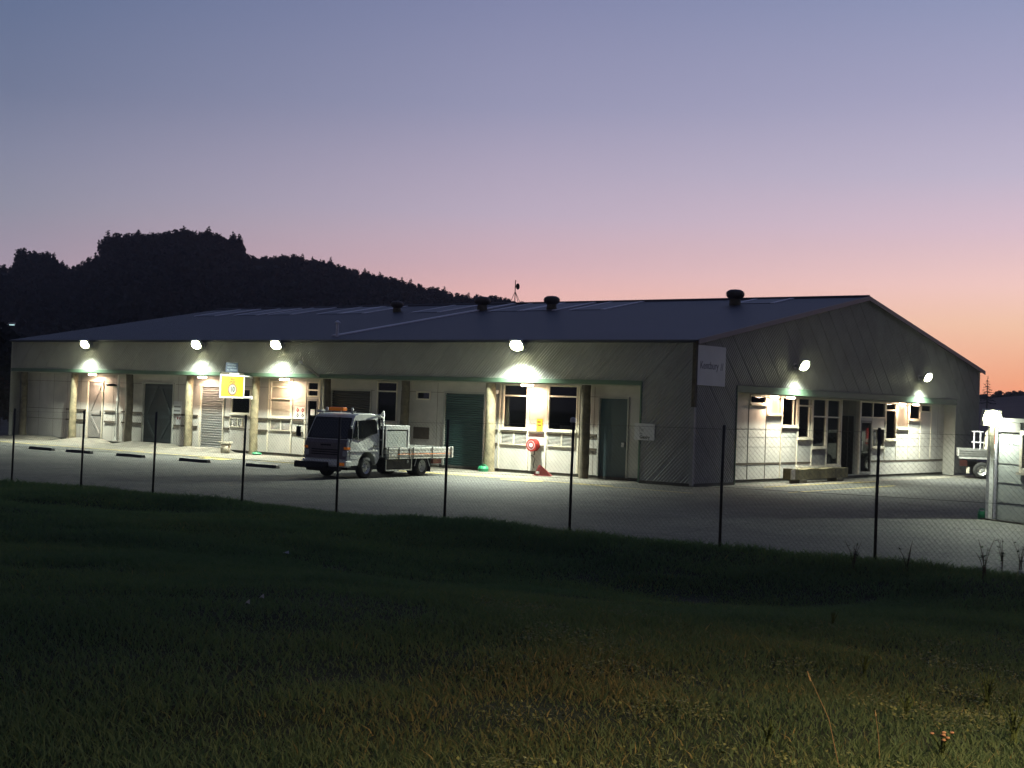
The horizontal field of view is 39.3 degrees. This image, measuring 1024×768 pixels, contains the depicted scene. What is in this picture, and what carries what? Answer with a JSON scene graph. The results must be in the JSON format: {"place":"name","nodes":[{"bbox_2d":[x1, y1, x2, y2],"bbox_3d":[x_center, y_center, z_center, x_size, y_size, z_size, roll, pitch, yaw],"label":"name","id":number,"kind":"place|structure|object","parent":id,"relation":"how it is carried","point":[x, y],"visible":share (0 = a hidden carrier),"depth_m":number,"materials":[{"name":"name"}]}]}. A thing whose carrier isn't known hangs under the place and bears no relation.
{"place":"outdoors","nodes":[
{"label":"outdoors","id":0,"kind":"place"},
{"bbox_2d":[1,243,290,397],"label":"hill","id":1,"kind":"structure","parent":0,"point":[258,267],"depth_m":578.00,"materials":[{"name":"black plant"}]},
{"bbox_2d":[13,247,26,262],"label":"broadleaf tree","id":2,"kind":"object","parent":1,"relation":"on","point":[20,254],"visible":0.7,"depth_m":573.65,"materials":[{"name":"green plant"}]},
{"bbox_2d":[87,255,99,266],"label":"broadleaf tree","id":3,"kind":"object","parent":1,"relation":"on","point":[93,261],"visible":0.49,"depth_m":572.21,"materials":[{"name":"green plant"}]},
{"bbox_2d":[94,236,109,257],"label":"broadleaf tree","id":4,"kind":"object","parent":1,"relation":"on","point":[99,246],"visible":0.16,"depth_m":578.59,"materials":[{"name":"green plant"}]},
{"bbox_2d":[96,230,113,264],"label":"conifer tree","id":5,"kind":"object","parent":1,"relation":"on","point":[106,248],"visible":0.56,"depth_m":569.24,"materials":[{"name":"green plant"}]},
{"bbox_2d":[105,232,130,253],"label":"broadleaf tree","id":6,"kind":"object","parent":1,"relation":"on","point":[116,238],"visible":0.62,"depth_m":573.28,"materials":[{"name":"green plant"}]},
{"bbox_2d":[125,233,143,241],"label":"broadleaf tree","id":7,"kind":"object","parent":1,"relation":"on","point":[132,238],"visible":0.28,"depth_m":576.71,"materials":[{"name":"green plant"}]},
{"bbox_2d":[148,232,165,241],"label":"broadleaf tree","id":8,"kind":"object","parent":1,"relation":"on","point":[159,236],"visible":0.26,"depth_m":583.63,"materials":[{"name":"green plant"}]},
{"bbox_2d":[194,231,207,243],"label":"broadleaf tree","id":9,"kind":"object","parent":1,"relation":"on","point":[200,238],"visible":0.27,"depth_m":580.79,"materials":[{"name":"green plant"}]},
{"bbox_2d":[201,226,213,245],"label":"conifer tree","id":10,"kind":"object","parent":1,"relation":"on","point":[208,239],"visible":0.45,"depth_m":578.84,"materials":[{"name":"green plant"}]},
{"bbox_2d":[209,232,222,243],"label":"broadleaf tree","id":11,"kind":"object","parent":1,"relation":"on","point":[218,237],"visible":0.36,"depth_m":584.25,"materials":[{"name":"green plant"}]},
{"bbox_2d":[0,234,464,337],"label":"hillside forest","id":12,"kind":"object","parent":1,"relation":"on","point":[128,283],"visible":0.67,"depth_m":440.59,"materials":[{"name":"green plant"}]},
{"bbox_2d":[227,231,237,253],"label":"conifer tree","id":13,"kind":"object","parent":1,"relation":"on","point":[233,244],"visible":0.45,"depth_m":580.47,"materials":[{"name":"green plant"}]},
{"bbox_2d":[234,234,246,260],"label":"conifer tree","id":14,"kind":"object","parent":1,"relation":"on","point":[238,245],"visible":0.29,"depth_m":581.30,"materials":[{"name":"green plant"}]},
{"bbox_2d":[257,256,268,265],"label":"broadleaf tree","id":15,"kind":"object","parent":1,"relation":"on","point":[262,260],"visible":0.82,"depth_m":587.10,"materials":[{"name":"green plant"}]},
{"bbox_2d":[269,255,279,265],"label":"broadleaf tree","id":16,"kind":"object","parent":1,"relation":"on","point":[274,260],"visible":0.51,"depth_m":588.59,"materials":[{"name":"green plant"}]},
{"bbox_2d":[333,264,344,275],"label":"broadleaf tree","id":17,"kind":"object","parent":1,"relation":"on","point":[339,269],"visible":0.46,"depth_m":592.86,"materials":[{"name":"green plant"}]},
{"bbox_2d":[344,268,355,278],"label":"broadleaf tree","id":18,"kind":"object","parent":1,"relation":"on","point":[349,272],"visible":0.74,"depth_m":589.26,"materials":[{"name":"green plant"}]},
{"bbox_2d":[414,283,425,296],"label":"broadleaf tree","id":19,"kind":"object","parent":1,"relation":"on","point":[420,288],"visible":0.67,"depth_m":594.66,"materials":[{"name":"green plant"}]},
{"bbox_2d":[432,287,441,299],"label":"broadleaf tree","id":20,"kind":"object","parent":1,"relation":"on","point":[436,291],"visible":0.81,"depth_m":600.17,"materials":[{"name":"green plant"}]},
{"bbox_2d":[451,293,464,303],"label":"broadleaf tree","id":21,"kind":"object","parent":1,"relation":"on","point":[456,299],"visible":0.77,"depth_m":596.38,"materials":[{"name":"green plant"}]},
{"bbox_2d":[488,295,500,302],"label":"broadleaf tree","id":22,"kind":"object","parent":1,"relation":"on","point":[495,299],"visible":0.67,"depth_m":594.20,"materials":[{"name":"brown plant"}]},
{"bbox_2d":[0,419,1023,574],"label":"yard","id":23,"kind":"structure","parent":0,"point":[664,517],"depth_m":37.54,"materials":[{"name":"grey asphalt"}]},
{"bbox_2d":[0,378,9,420],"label":"bush","id":24,"kind":"object","parent":23,"relation":"on","point":[4,396],"visible":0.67,"depth_m":77.13,"materials":[{"name":"green plant"}]},
{"bbox_2d":[0,347,19,417],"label":"broadleaf tree","id":25,"kind":"object","parent":23,"relation":"on","point":[5,370],"visible":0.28,"depth_m":96.58,"materials":[{"name":"brown plant"}]},
{"bbox_2d":[0,322,25,421],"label":"broadleaf tree","id":26,"kind":"object","parent":23,"relation":"on","point":[7,333],"visible":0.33,"depth_m":100.40,"materials":[{"name":"green plant"}]},
{"bbox_2d":[29,446,54,450],"bbox_3d":[-18.822,2.580,57.388,1.560,0.110,0.192,1,-1,38],"label":"wheel stop","id":27,"kind":"object","parent":23,"relation":"on","point":[41,448],"visible":0.96,"depth_m":57.23,"materials":[{"name":"black plastic"}]},
{"bbox_2d":[65,449,92,453],"bbox_3d":[-16.874,2.627,55.904,1.560,0.110,0.192,1,-1,38],"label":"wheel stop","id":28,"kind":"object","parent":23,"relation":"on","point":[78,451],"visible":0.87,"depth_m":55.82,"materials":[{"name":"black plastic"}]},
{"bbox_2d":[116,453,144,457],"bbox_3d":[-14.369,2.688,53.994,1.560,0.110,0.192,1,-1,38],"label":"wheel stop","id":29,"kind":"object","parent":23,"relation":"on","point":[130,455],"visible":0.83,"depth_m":53.90,"materials":[{"name":"black plastic"}]},
{"bbox_2d":[179,458,210,462],"bbox_3d":[-11.466,2.758,51.782,1.560,0.110,0.192,1,-1,38],"label":"wheel stop","id":30,"kind":"object","parent":23,"relation":"on","point":[195,460],"visible":0.9,"depth_m":51.63,"materials":[{"name":"black plastic"}]},
{"bbox_2d":[246,463,279,467],"bbox_3d":[-8.642,2.826,49.631,1.560,0.110,0.192,1,-1,38],"label":"wheel stop","id":31,"kind":"object","parent":23,"relation":"on","point":[263,465],"visible":0.91,"depth_m":49.50,"materials":[{"name":"black plastic"}]},
{"bbox_2d":[1,441,606,485],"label":"kerb line","id":32,"kind":"object","parent":23,"relation":"on","point":[283,462],"visible":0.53,"depth_m":53.52,"materials":[{"name":"grey concrete"}]},
{"bbox_2d":[0,437,637,484],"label":"apron","id":33,"kind":"object","parent":23,"relation":"on","point":[440,469],"visible":0.5,"depth_m":56.44,"materials":[{"name":"concrete"}]},
{"bbox_2d":[0,435,59,439],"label":"door ramp","id":34,"kind":"structure","parent":33,"relation":"on","point":[33,437],"depth_m":69.08,"materials":[{"name":"concrete"}]},
{"bbox_2d":[50,437,111,443],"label":"door ramp","id":35,"kind":"structure","parent":33,"relation":"on","point":[85,441],"depth_m":66.58,"materials":[{"name":"concrete"}]},
{"bbox_2d":[104,441,179,448],"bbox_3d":[-16.531,2.709,64.030,4.100,0.188,1.500,1,-1,38],"label":"door ramp","id":36,"kind":"structure","parent":33,"relation":"on","point":[160,446],"depth_m":63.66,"materials":[{"name":"concrete"}]},
{"bbox_2d":[163,446,235,452],"bbox_3d":[-13.623,2.798,61.744,3.500,0.148,1.500,1,-1,38],"label":"door ramp","id":37,"kind":"structure","parent":33,"relation":"on","point":[199,449],"depth_m":61.35,"materials":[{"name":"concrete"}]},
{"bbox_2d":[219,441,232,452],"bbox_3d":[-12.059,2.658,60.331,0.580,0.480,0.573,2,-1,-3],"label":"waste bin","id":38,"kind":"object","parent":33,"relation":"on","point":[226,446],"visible":0.85,"depth_m":60.15,"materials":[{"name":"beige paint"}]},
{"bbox_2d":[532,465,551,476],"bbox_3d":[1.120,3.037,50.355,0.706,0.400,0.415,1,-1,38],"label":"folded road sign","id":39,"kind":"object","parent":33,"relation":"on","point":[542,470],"visible":0.9,"depth_m":50.29,"materials":[{"name":"red paint"}]},
{"bbox_2d":[294,407,452,477],"bbox_3d":[-4.381,1.888,46.729,2.200,2.200,6.070,2,-1,31],"label":"flatbed truck","id":40,"kind":"object","parent":23,"relation":"on","point":[377,434],"visible":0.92,"depth_m":44.93,"materials":[{"name":"white paint"}]},
{"bbox_2d":[8,289,985,486],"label":"depot building","id":41,"kind":"structure","parent":23,"relation":"on","point":[627,364],"depth_m":56.29,"materials":[{"name":"paint"}]},
{"bbox_2d":[80,340,92,347],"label":"flood light","id":42,"kind":"object","parent":41,"relation":"attached to","point":[85,344],"visible":1,"depth_m":66.42,"materials":[{"name":"metal"}]},
{"bbox_2d":[85,380,103,438],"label":"braced door","id":43,"kind":"structure","parent":41,"relation":"in","point":[95,393],"depth_m":67.58,"materials":[{"name":"beige paint"}]},
{"bbox_2d":[141,382,174,443],"bbox_3d":[-15.960,1.293,64.673,2.190,2.740,0.120,1,-1,38],"label":"braced door","id":44,"kind":"structure","parent":41,"relation":"in","point":[159,396],"depth_m":64.66,"materials":[{"name":"wood"}]},
{"bbox_2d":[173,401,181,413],"bbox_3d":[-14.902,1.048,63.819,0.600,0.560,0.016,1,-1,38],"label":"notice board","id":45,"kind":"object","parent":41,"relation":"attached to","point":[177,408],"visible":1,"depth_m":63.79,"materials":[{"name":"grey"}]},
{"bbox_2d":[191,339,204,348],"bbox_3d":[-13.495,-1.704,61.722,0.540,0.411,0.558,1,-1,38],"label":"flood light","id":46,"kind":"object","parent":41,"relation":"attached to","point":[196,344],"visible":1,"depth_m":61.51,"materials":[{"name":"metal"}]},
{"bbox_2d":[198,385,224,447],"bbox_3d":[-13.054,1.427,62.386,1.590,2.770,0.100,1,-1,38],"label":"roller door","id":47,"kind":"structure","parent":41,"relation":"in","point":[212,405],"depth_m":62.46,"materials":[{"name":"grey metal"}]},
{"bbox_2d":[219,372,252,399],"bbox_3d":[-11.426,0.084,59.360,0.164,1.080,1.782,1,-1,37],"label":"sign","id":48,"kind":"object","parent":41,"relation":"attached to","point":[231,386],"visible":1,"depth_m":59.15,"materials":[{"name":"yellow metal"}]},
{"bbox_2d":[225,362,237,372],"bbox_3d":[-11.561,-0.685,59.129,0.024,0.400,0.660,1,-1,38],"label":"blue sign","id":49,"kind":"object","parent":48,"relation":"attached to","point":[231,367],"visible":1,"depth_m":59.11,"materials":[{"name":"blue metal"}]},
{"bbox_2d":[229,389,250,415],"bbox_3d":[-11.586,0.764,61.223,1.290,1.135,0.140,1,-1,38],"label":"window","id":50,"kind":"structure","parent":41,"relation":"in","point":[239,406],"depth_m":61.22,"materials":[{"name":"black glass"}]},
{"bbox_2d":[270,339,284,349],"bbox_3d":[-9.565,-1.610,58.633,0.540,0.411,0.558,1,-1,38],"label":"flood light","id":51,"kind":"object","parent":41,"relation":"attached to","point":[276,344],"visible":1,"depth_m":58.42,"materials":[{"name":"metal"}]},
{"bbox_2d":[268,381,291,418],"bbox_3d":[-9.635,0.660,59.696,1.340,1.575,0.140,1,-1,38],"label":"window","id":52,"kind":"structure","parent":41,"relation":"in","point":[280,391],"depth_m":59.74,"materials":[{"name":"beige paint"}]},
{"bbox_2d":[294,407,304,418],"bbox_3d":[-8.708,1.185,58.950,0.660,0.500,0.019,1,-1,38],"label":"hazard sign","id":53,"kind":"object","parent":41,"relation":"attached to","point":[299,412],"visible":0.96,"depth_m":58.97,"materials":[{"name":"white metal"}]},
{"bbox_2d":[306,399,318,437],"bbox_3d":[-8.152,1.749,58.524,0.660,2.280,0.080,1,-1,38],"label":"glazed door","id":54,"kind":"structure","parent":41,"relation":"in","point":[312,404],"depth_m":58.62,"materials":[{"name":"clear glass"}]},
{"bbox_2d":[307,382,318,396],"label":"window","id":55,"kind":"structure","parent":41,"relation":"in","point":[313,387],"depth_m":58.57,"materials":[{"name":"black glass"}]},
{"bbox_2d":[331,388,371,413],"bbox_3d":[-6.451,1.589,57.196,2.290,2.780,0.100,1,-1,38],"label":"roller door","id":56,"kind":"structure","parent":41,"relation":"in","point":[360,400],"depth_m":57.15,"materials":[{"name":"metal"}]},
{"bbox_2d":[376,381,397,423],"bbox_3d":[-4.889,0.723,55.968,1.150,1.635,0.140,1,-1,38],"label":"window","id":57,"kind":"structure","parent":41,"relation":"in","point":[387,392],"depth_m":55.99,"materials":[{"name":"black glass"}]},
{"bbox_2d":[416,391,430,399],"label":"window","id":58,"kind":"structure","parent":41,"relation":"in","point":[420,395],"depth_m":54.84,"materials":[{"name":"beige paint"}]},
{"bbox_2d":[441,391,485,468],"bbox_3d":[-1.794,1.710,53.535,2.040,2.840,0.100,1,-1,38],"label":"roller door","id":59,"kind":"structure","parent":41,"relation":"in","point":[470,407],"depth_m":53.53,"materials":[{"name":"teal metal"}]},
{"bbox_2d":[500,384,527,430],"bbox_3d":[0.110,0.842,52.039,1.210,1.675,0.140,1,-1,38],"label":"window","id":60,"kind":"structure","parent":41,"relation":"in","point":[504,385],"depth_m":52.12,"materials":[{"name":"beige paint"}]},
{"bbox_2d":[509,339,525,350],"bbox_3d":[0.237,-1.377,50.928,0.540,0.411,0.558,1,-1,38],"label":"flood light","id":61,"kind":"object","parent":41,"relation":"attached to","point":[517,344],"visible":1,"depth_m":50.72,"materials":[{"name":"metal"}]},
{"bbox_2d":[526,439,539,467],"bbox_3d":[0.755,2.486,51.298,0.454,1.050,0.298,1,-1,38],"label":"hose reel","id":62,"kind":"object","parent":41,"relation":"attached to","point":[535,444],"visible":0.95,"depth_m":51.21,"materials":[{"name":"red paint"}]},
{"bbox_2d":[536,419,542,430],"bbox_3d":[0.983,1.466,51.332,0.260,0.440,0.016,1,-1,38],"label":"yellow notice","id":63,"kind":"object","parent":41,"relation":"attached to","point":[539,424],"visible":1,"depth_m":51.32,"materials":[{"name":"orange"}]},
{"bbox_2d":[545,385,578,432],"bbox_3d":[1.788,0.882,50.720,1.360,1.675,0.140,1,-1,38],"label":"window","id":64,"kind":"structure","parent":41,"relation":"in","point":[549,388],"depth_m":50.79,"materials":[{"name":"beige paint"}]},
{"bbox_2d":[596,397,629,477],"bbox_3d":[3.489,1.826,49.376,1.270,2.760,0.110,1,-1,38],"label":"plain door","id":65,"kind":"structure","parent":41,"relation":"in","point":[614,410],"depth_m":49.40,"materials":[{"name":"metal"}]},
{"bbox_2d":[634,423,654,440],"bbox_3d":[4.419,1.595,47.808,0.800,0.560,0.024,1,-1,38],"label":"sign","id":66,"kind":"object","parent":41,"relation":"attached to","point":[641,429],"visible":1,"depth_m":47.80,"materials":[{"name":"grey metal"}]},
{"bbox_2d":[697,345,725,386],"bbox_3d":[6.608,-0.594,47.457,0.034,1.320,1.800,1,-1,38],"label":"sign board","id":67,"kind":"object","parent":41,"relation":"attached to","point":[711,365],"visible":1,"depth_m":47.42,"materials":[{"name":"grey"}]},
{"bbox_2d":[749,395,768,405],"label":"window","id":68,"kind":"structure","parent":41,"relation":"in","point":[756,400],"depth_m":51.20,"materials":[{"name":"beige paint"}]},
{"bbox_2d":[767,396,782,415],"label":"window","id":69,"kind":"structure","parent":41,"relation":"in","point":[775,404],"depth_m":52.21,"materials":[{"name":"beige paint"}]},
{"bbox_2d":[782,397,798,427],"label":"window","id":70,"kind":"structure","parent":41,"relation":"in","point":[789,408],"depth_m":53.18,"materials":[{"name":"glass"}]},
{"bbox_2d":[793,359,809,370],"bbox_3d":[10.508,-0.687,52.057,0.558,0.411,0.540,1,-1,38],"label":"flood light","id":71,"kind":"object","parent":41,"relation":"attached to","point":[803,365],"visible":1,"depth_m":51.84,"materials":[{"name":"metal"}]},
{"bbox_2d":[797,397,812,439],"bbox_3d":[11.058,1.315,54.061,0.140,1.585,1.211,1,-1,38],"label":"window","id":72,"kind":"structure","parent":41,"relation":"in","point":[805,404],"depth_m":54.16,"materials":[{"name":"black glass"}]},
{"bbox_2d":[812,398,827,448],"bbox_3d":[11.805,1.531,55.018,0.140,1.935,1.230,1,-1,38],"label":"window","id":73,"kind":"structure","parent":41,"relation":"in","point":[819,405],"depth_m":55.12,"materials":[{"name":"black glass"}]},
{"bbox_2d":[826,399,840,464],"bbox_3d":[12.522,1.888,55.990,0.080,2.570,1.148,1,-1,38],"label":"window","id":74,"kind":"structure","parent":41,"relation":"in","point":[834,406],"depth_m":56.08,"materials":[{"name":"black glass"}]},
{"bbox_2d":[841,416,853,473],"bbox_3d":[13.428,2.458,58.156,0.850,2.340,0.070,1,-1,38],"label":"porch door","id":75,"kind":"structure","parent":41,"relation":"in","point":[847,421],"depth_m":58.03,"materials":[{"name":"black"}]},
{"bbox_2d":[859,420,872,474],"bbox_3d":[14.386,2.580,58.358,0.110,2.190,1.119,1,-1,38],"label":"glazed door","id":76,"kind":"structure","parent":41,"relation":"in","point":[866,426],"depth_m":58.46,"materials":[{"name":"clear glass"}]},
{"bbox_2d":[861,401,885,418],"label":"window","id":77,"kind":"structure","parent":41,"relation":"in","point":[879,408],"depth_m":58.88,"materials":[{"name":"black glass"}]},
{"bbox_2d":[872,428,885,448],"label":"window","id":78,"kind":"structure","parent":41,"relation":"in","point":[875,430],"depth_m":59.29,"materials":[{"name":"beige paint"}]},
{"bbox_2d":[885,402,897,440],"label":"window","id":79,"kind":"structure","parent":41,"relation":"in","point":[891,408],"depth_m":60.39,"materials":[{"name":"glass"}]},
{"bbox_2d":[897,403,909,429],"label":"window","id":80,"kind":"structure","parent":41,"relation":"in","point":[902,410],"depth_m":61.34,"materials":[{"name":"beige glass"}]},
{"bbox_2d":[909,404,921,420],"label":"window","id":81,"kind":"structure","parent":41,"relation":"in","point":[914,411],"depth_m":62.35,"materials":[{"name":"black glass"}]},
{"bbox_2d":[918,372,932,381],"bbox_3d":[17.611,-0.301,61.105,0.558,0.411,0.540,1,-1,38],"label":"flood light","id":82,"kind":"object","parent":41,"relation":"attached to","point":[927,377],"visible":1,"depth_m":60.88,"materials":[{"name":"metal"}]},
{"bbox_2d":[921,404,931,412],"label":"window","id":83,"kind":"structure","parent":41,"relation":"in","point":[924,408],"depth_m":63.33,"materials":[{"name":"beige paint"}]},
{"bbox_2d":[739,475,975,486],"bbox_3d":[14.340,3.792,56.605,0.950,0.001,20.900,1,-1,38],"label":"gable apron","id":84,"kind":"object","parent":23,"relation":"on","point":[825,482],"visible":0.8,"depth_m":54.90,"materials":[{"name":"concrete"}]},
{"bbox_2d":[783,467,847,482],"bbox_3d":[11.265,3.364,53.122,0.405,0.548,5.100,1,-1,36],"label":"log bench","id":85,"kind":"object","parent":84,"relation":"on","point":[839,472],"visible":0.9,"depth_m":52.60,"materials":[{"name":"brown wood"}]},
{"bbox_2d":[956,431,994,478],"bbox_3d":[21.922,3.123,62.094,5.040,2.043,1.840,2,-1,15],"label":"flatbed ute","id":86,"kind":"object","parent":23,"relation":"on","point":[975,465],"visible":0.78,"depth_m":61.74,"materials":[{"name":"metal"}]},
{"bbox_2d":[980,418,1023,524],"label":"shed","id":87,"kind":"structure","parent":23,"relation":"on","point":[1001,429],"depth_m":35.51,"materials":[{"name":"grey metal"}]},
{"bbox_2d":[980,409,1001,425],"bbox_3d":[12.039,0.847,35.926,0.540,0.425,0.270,2,-1,-20],"label":"flood light","id":88,"kind":"object","parent":87,"relation":"attached to","point":[988,416],"visible":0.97,"depth_m":35.84,"materials":[{"name":"metal"}]},
{"bbox_2d":[1016,431,1023,474],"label":"window","id":89,"kind":"structure","parent":87,"relation":"in","point":[1021,449],"depth_m":34.94,"materials":[{"name":"beige paint"}]},
{"bbox_2d":[0,477,1023,767],"bbox_3d":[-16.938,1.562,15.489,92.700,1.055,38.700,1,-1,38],"label":"grass bank","id":90,"kind":"structure","parent":0,"point":[384,665],"depth_m":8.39,"materials":[{"name":"plant"}]},
{"bbox_2d":[0,409,1023,571],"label":"chain link fence","id":91,"kind":"object","parent":90,"relation":"on","point":[573,422],"visible":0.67,"depth_m":23.19,"materials":[{"name":"metal"}]},
{"bbox_2d":[446,594,1023,767],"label":"ground cover","id":92,"kind":"object","parent":90,"relation":"on","point":[784,754],"visible":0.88,"depth_m":8.49,"materials":[{"name":"green plant"}]},
{"bbox_2d":[760,718,775,746],"bbox_3d":[1.207,1.652,6.736,0.060,0.170,0.094,2,-1,-19],"label":"weed plant","id":93,"kind":"object","parent":90,"relation":"on","point":[770,732],"visible":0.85,"depth_m":6.73,"materials":[{"name":"green plant"}]},
{"bbox_2d":[807,671,838,766],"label":"dry stalk","id":94,"kind":"object","parent":90,"relation":"on","point":[826,714],"visible":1,"depth_m":6.40,"materials":[{"name":"brown plant"}]},
{"bbox_2d":[845,541,861,567],"bbox_3d":[4.507,2.277,18.866,0.262,0.421,0.141,2,-1,-12],"label":"weed plant","id":95,"kind":"object","parent":90,"relation":"on","point":[854,557],"visible":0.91,"depth_m":18.87,"materials":[{"name":"green plant"}]},
{"bbox_2d":[898,688,919,717],"bbox_3d":[2.161,1.762,7.801,0.111,0.192,0.088,2,-1,25],"label":"weed plant","id":96,"kind":"object","parent":90,"relation":"on","point":[908,704],"visible":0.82,"depth_m":7.79,"materials":[{"name":"green plant"}]},
{"bbox_2d":[930,731,953,759],"bbox_3d":[1.994,1.696,6.654,0.108,0.167,0.067,3,-1,-34],"label":"weed plant","id":97,"kind":"object","parent":90,"relation":"on","point":[943,740],"visible":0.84,"depth_m":6.66,"materials":[{"name":"green plant"}]},
{"bbox_2d":[976,538,995,578],"bbox_3d":[5.892,2.185,17.810,0.333,0.529,0.145,2,-1,-15],"label":"weed plant","id":98,"kind":"object","parent":90,"relation":"on","point":[985,562],"visible":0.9,"depth_m":17.80,"materials":[{"name":"green plant"}]},
{"bbox_2d":[977,670,996,707],"bbox_3d":[2.966,1.927,8.948,0.122,0.272,0.108,2,-1,9],"label":"weed plant","id":99,"kind":"object","parent":90,"relation":"on","point":[989,689],"visible":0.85,"depth_m":8.95,"materials":[{"name":"green plant"}]},
{"bbox_2d":[996,540,1006,569],"bbox_3d":[8.023,2.821,23.448,0.189,0.608,0.176,1,-1,38],"label":"weed plant","id":100,"kind":"object","parent":90,"relation":"on","point":[1001,555],"visible":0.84,"depth_m":23.45,"materials":[{"name":"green plant"}]},
{"bbox_2d":[1000,704,1023,746],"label":"weed plant","id":101,"kind":"object","parent":90,"relation":"on","point":[1014,728],"visible":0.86,"depth_m":7.12,"materials":[{"name":"green plant"}]},
{"bbox_2d":[1013,542,1023,569],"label":"weed plant","id":102,"kind":"object","parent":90,"relation":"on","point":[1020,561],"visible":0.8,"depth_m":23.99,"materials":[{"name":"green plant"}]},
{"bbox_2d":[0,0,1023,395],"label":"sky","id":103,"kind":"structure","parent":0,"point":[568,150],"materials":[{"name":"purple"}]},
{"bbox_2d":[978,395,1023,433],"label":"hills","id":104,"kind":"structure","parent":0,"point":[1011,406],"depth_m":454.95,"materials":[{"name":"black plant"}]},
{"bbox_2d":[979,377,995,408],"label":"pine tree","id":105,"kind":"object","parent":104,"relation":"on","point":[987,394],"visible":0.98,"depth_m":398.57,"materials":[{"name":"green plant"}]},
{"bbox_2d":[993,390,1008,396],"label":"broadleaf tree","id":106,"kind":"object","parent":104,"relation":"on","point":[998,393],"visible":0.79,"depth_m":547.58,"materials":[{"name":"brown plant"}]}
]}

